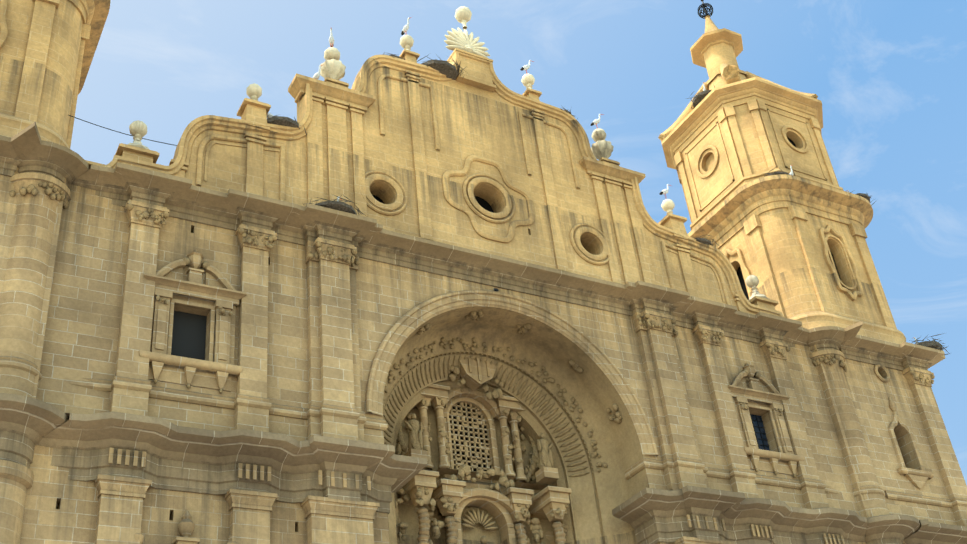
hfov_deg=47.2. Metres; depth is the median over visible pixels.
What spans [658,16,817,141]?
tower cupola
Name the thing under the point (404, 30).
storks
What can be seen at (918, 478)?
tower window frames
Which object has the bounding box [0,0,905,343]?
tower trim
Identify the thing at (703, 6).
finial
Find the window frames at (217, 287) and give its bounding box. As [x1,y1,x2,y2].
[139,249,804,475]
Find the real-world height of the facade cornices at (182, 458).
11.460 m
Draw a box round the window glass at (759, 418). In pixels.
[751,414,769,450]
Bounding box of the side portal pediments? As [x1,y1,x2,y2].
[134,510,237,543]
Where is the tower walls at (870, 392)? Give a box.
[0,0,956,543]
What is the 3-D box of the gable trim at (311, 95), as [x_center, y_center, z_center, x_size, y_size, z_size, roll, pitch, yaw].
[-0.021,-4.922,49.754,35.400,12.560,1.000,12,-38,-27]
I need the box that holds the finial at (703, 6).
[698,0,712,18]
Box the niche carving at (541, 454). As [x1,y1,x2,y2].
[383,311,621,543]
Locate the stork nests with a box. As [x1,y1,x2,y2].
[267,52,949,354]
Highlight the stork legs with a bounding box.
[315,17,847,199]
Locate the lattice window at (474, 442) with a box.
[449,402,492,472]
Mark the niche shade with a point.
(474, 535)
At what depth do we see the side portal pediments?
33.41 m
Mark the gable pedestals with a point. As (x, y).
(477, 75)
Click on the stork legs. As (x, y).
(526, 73)
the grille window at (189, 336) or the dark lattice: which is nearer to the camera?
the grille window at (189, 336)
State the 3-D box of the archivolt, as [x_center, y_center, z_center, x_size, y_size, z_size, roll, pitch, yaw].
[1.147,3.559,43.809,12.840,6.437,0.210,12,-38,-27]
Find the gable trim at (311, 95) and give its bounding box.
[85,51,803,327]
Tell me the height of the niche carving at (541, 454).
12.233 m
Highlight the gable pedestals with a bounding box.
[115,48,778,315]
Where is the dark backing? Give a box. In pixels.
[372,195,585,249]
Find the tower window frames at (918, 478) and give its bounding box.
[874,364,934,488]
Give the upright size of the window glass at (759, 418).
2.100 m
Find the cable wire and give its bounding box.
[68,115,176,145]
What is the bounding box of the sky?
[70,0,966,484]
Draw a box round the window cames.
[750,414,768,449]
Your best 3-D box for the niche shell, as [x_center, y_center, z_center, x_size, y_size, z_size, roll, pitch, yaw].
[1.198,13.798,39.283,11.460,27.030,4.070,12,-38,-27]
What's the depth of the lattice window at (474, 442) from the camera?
45.79 m
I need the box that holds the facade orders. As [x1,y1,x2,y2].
[0,173,966,543]
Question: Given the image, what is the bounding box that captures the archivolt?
[365,290,657,456]
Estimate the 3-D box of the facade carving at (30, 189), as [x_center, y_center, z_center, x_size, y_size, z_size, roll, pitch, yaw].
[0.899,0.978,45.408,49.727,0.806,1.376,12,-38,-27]
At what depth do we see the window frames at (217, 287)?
38.28 m
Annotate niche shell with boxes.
[383,307,658,543]
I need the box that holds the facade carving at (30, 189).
[9,181,934,385]
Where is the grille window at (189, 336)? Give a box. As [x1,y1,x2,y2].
[171,311,206,359]
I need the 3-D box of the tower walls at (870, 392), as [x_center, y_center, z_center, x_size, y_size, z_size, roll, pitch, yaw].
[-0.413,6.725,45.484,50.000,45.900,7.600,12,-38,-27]
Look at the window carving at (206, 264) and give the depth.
38.73 m
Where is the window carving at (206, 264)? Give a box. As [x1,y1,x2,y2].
[153,257,795,477]
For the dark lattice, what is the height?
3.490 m
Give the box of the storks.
[267,18,916,343]
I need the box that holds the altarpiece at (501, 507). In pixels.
[383,357,646,543]
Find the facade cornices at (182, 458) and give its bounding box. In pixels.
[0,122,966,543]
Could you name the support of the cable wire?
attached to the gable pedestals
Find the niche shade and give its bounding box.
[461,507,500,543]
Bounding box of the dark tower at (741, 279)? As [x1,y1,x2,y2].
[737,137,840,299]
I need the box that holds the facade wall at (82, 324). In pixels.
[20,68,866,543]
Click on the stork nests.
(447, 69)
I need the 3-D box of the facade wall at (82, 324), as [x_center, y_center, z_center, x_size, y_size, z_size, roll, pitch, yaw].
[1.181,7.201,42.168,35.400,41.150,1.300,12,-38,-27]
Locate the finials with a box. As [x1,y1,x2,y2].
[127,6,768,300]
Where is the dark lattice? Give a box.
[444,404,490,471]
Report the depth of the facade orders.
38.48 m
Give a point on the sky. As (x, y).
(889, 77)

